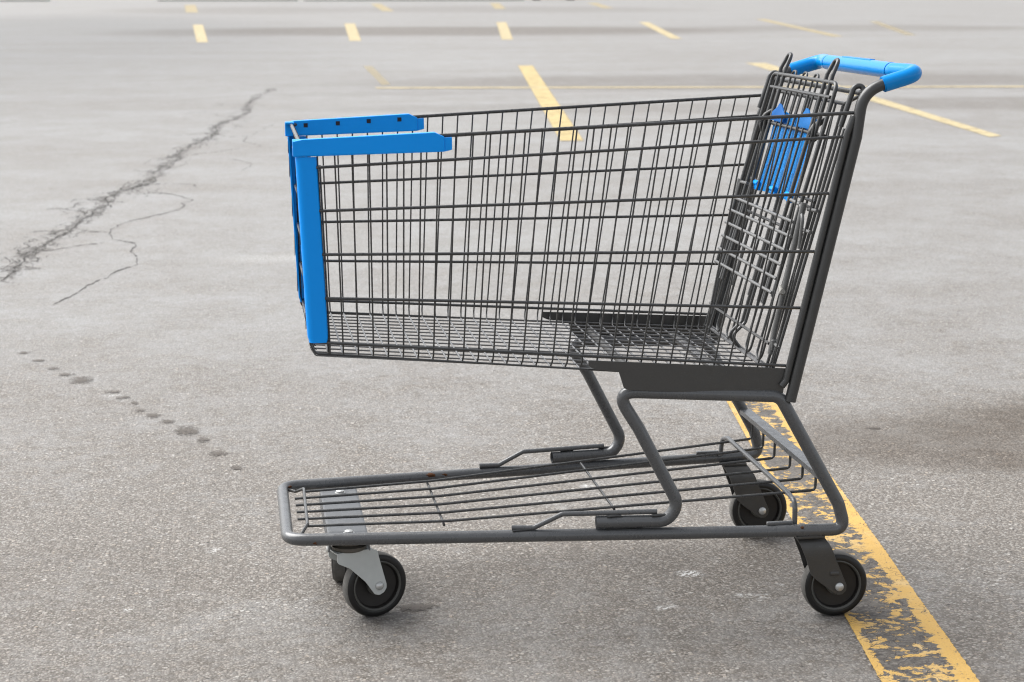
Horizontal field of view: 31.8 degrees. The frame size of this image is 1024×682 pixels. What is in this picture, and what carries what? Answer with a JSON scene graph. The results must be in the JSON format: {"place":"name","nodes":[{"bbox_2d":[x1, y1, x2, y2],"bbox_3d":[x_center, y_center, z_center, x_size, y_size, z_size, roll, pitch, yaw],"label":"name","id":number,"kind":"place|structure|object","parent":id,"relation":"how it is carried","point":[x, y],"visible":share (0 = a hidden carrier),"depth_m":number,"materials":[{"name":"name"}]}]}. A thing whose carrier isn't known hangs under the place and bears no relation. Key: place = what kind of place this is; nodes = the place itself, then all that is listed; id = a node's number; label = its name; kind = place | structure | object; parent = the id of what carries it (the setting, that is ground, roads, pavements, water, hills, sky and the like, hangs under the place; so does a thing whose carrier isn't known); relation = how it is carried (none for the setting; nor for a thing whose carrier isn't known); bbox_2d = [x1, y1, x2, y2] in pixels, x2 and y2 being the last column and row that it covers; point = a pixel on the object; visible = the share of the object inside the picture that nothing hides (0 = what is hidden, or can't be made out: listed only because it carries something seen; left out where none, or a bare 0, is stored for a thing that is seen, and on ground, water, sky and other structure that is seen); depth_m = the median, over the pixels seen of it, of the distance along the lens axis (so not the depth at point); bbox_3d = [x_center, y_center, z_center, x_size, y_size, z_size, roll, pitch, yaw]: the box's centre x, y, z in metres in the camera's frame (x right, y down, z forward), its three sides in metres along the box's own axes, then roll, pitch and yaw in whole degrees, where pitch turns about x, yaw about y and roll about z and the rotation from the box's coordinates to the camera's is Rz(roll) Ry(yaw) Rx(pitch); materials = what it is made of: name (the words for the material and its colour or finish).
{"place":"outdoors","nodes":[
{"label":"outdoors","id":0,"kind":"place"},
{"bbox_2d":[0,0,1023,681],"bbox_3d":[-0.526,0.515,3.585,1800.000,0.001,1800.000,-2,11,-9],"label":"ground","id":1,"kind":"structure","parent":0,"point":[138,546],"depth_m":6.11,"materials":[{"name":"grey asphalt"}]},
{"bbox_2d":[0,90,272,303],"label":"ground crack lines","id":2,"kind":"object","parent":1,"relation":"on","point":[24,258],"visible":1,"depth_m":9.81,"materials":[{"name":"grey asphalt"}]},
{"bbox_2d":[185,5,197,11],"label":"pavement line","id":3,"kind":"object","parent":1,"relation":"on","point":[193,8],"visible":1,"depth_m":94.67,"materials":[{"name":"yellow paint"}]},
{"bbox_2d":[193,25,207,41],"bbox_3d":[-8.172,-8.107,47.196,0.330,0.001,17.812,-2,11,-10],"label":"pavement line","id":4,"kind":"object","parent":1,"relation":"on","point":[200,33],"visible":1,"depth_m":45.55,"materials":[{"name":"yellow paint"}]},
{"bbox_2d":[0,0,524,0],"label":"kerb","id":5,"kind":"structure","parent":1,"relation":"on","point":[303,0],"depth_m":139.61,"materials":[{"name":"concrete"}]},
{"bbox_2d":[344,23,360,40],"bbox_3d":[-4.340,-8.378,48.570,0.359,0.001,18.450,-1,11,-5],"label":"pavement line","id":6,"kind":"object","parent":1,"relation":"on","point":[352,31],"visible":1,"depth_m":46.52,"materials":[{"name":"yellow paint"}]},
{"bbox_2d":[372,4,392,10],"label":"pavement line","id":7,"kind":"object","parent":1,"relation":"on","point":[383,6],"visible":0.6,"depth_m":98.94,"materials":[{"name":"yellow paint"}]},
{"bbox_2d":[17,351,879,610],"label":"ground stain markings","id":8,"kind":"object","parent":1,"relation":"on","point":[415,606],"visible":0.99,"depth_m":4.95,"materials":[{"name":"asphalt"}]},
{"bbox_2d":[490,3,504,8],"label":"pavement line","id":9,"kind":"object","parent":1,"relation":"on","point":[497,5],"visible":0.8,"depth_m":106.17,"materials":[{"name":"yellow paint"}]},
{"bbox_2d":[496,22,512,39],"bbox_3d":[-0.249,-8.668,50.035,0.356,0.001,19.536,0,11,-1],"label":"pavement line","id":10,"kind":"object","parent":1,"relation":"on","point":[504,31],"visible":1,"depth_m":47.52,"materials":[{"name":"yellow paint"}]},
{"bbox_2d":[518,65,583,140],"bbox_3d":[0.325,-2.882,20.753,0.240,0.001,13.498,0,11,-1],"label":"pavement line","id":11,"kind":"object","parent":1,"relation":"on","point":[546,96],"visible":0.8,"depth_m":18.73,"materials":[{"name":"yellow paint"}]},
{"bbox_2d":[277,52,921,616],"bbox_3d":[0.127,-0.027,3.580,1.190,1.066,0.593,-2,11,-9],"label":"shopping cart","id":12,"kind":"object","parent":1,"relation":"on","point":[833,582],"visible":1,"depth_m":3.45,"materials":[{"name":"grey metal"}]},
{"bbox_2d":[589,3,610,7],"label":"pavement line","id":13,"kind":"object","parent":1,"relation":"on","point":[600,5],"visible":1,"depth_m":108.74,"materials":[{"name":"yellow paint"}]},
{"bbox_2d":[640,22,681,38],"bbox_3d":[4.042,-8.738,50.387,0.344,0.001,18.878,0,11,2],"label":"pavement line","id":14,"kind":"object","parent":1,"relation":"on","point":[659,30],"visible":1,"depth_m":48.57,"materials":[{"name":"yellow paint"}]},
{"bbox_2d":[376,86,1023,87],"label":"pavement line","id":15,"kind":"object","parent":1,"relation":"on","point":[678,87],"visible":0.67,"depth_m":21.46,"materials":[{"name":"yellow paint"}]},
{"bbox_2d":[757,19,838,35],"bbox_3d":[8.341,-9.440,53.943,0.391,0.001,22.597,1,11,3],"label":"pavement line","id":16,"kind":"object","parent":1,"relation":"on","point":[801,28],"visible":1,"depth_m":52.03,"materials":[{"name":"yellow paint"}]},
{"bbox_2d":[727,401,979,681],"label":"pavement line","id":17,"kind":"object","parent":1,"relation":"on","point":[901,635],"visible":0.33,"depth_m":3.56,"materials":[{"name":"yellow paint"}]},
{"bbox_2d":[748,63,1000,136],"bbox_3d":[3.914,-3.010,21.404,0.331,0.001,14.139,0,11,-1],"label":"pavement line","id":18,"kind":"object","parent":1,"relation":"on","point":[767,66],"visible":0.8,"depth_m":17.26,"materials":[{"name":"yellow paint"}]}
]}

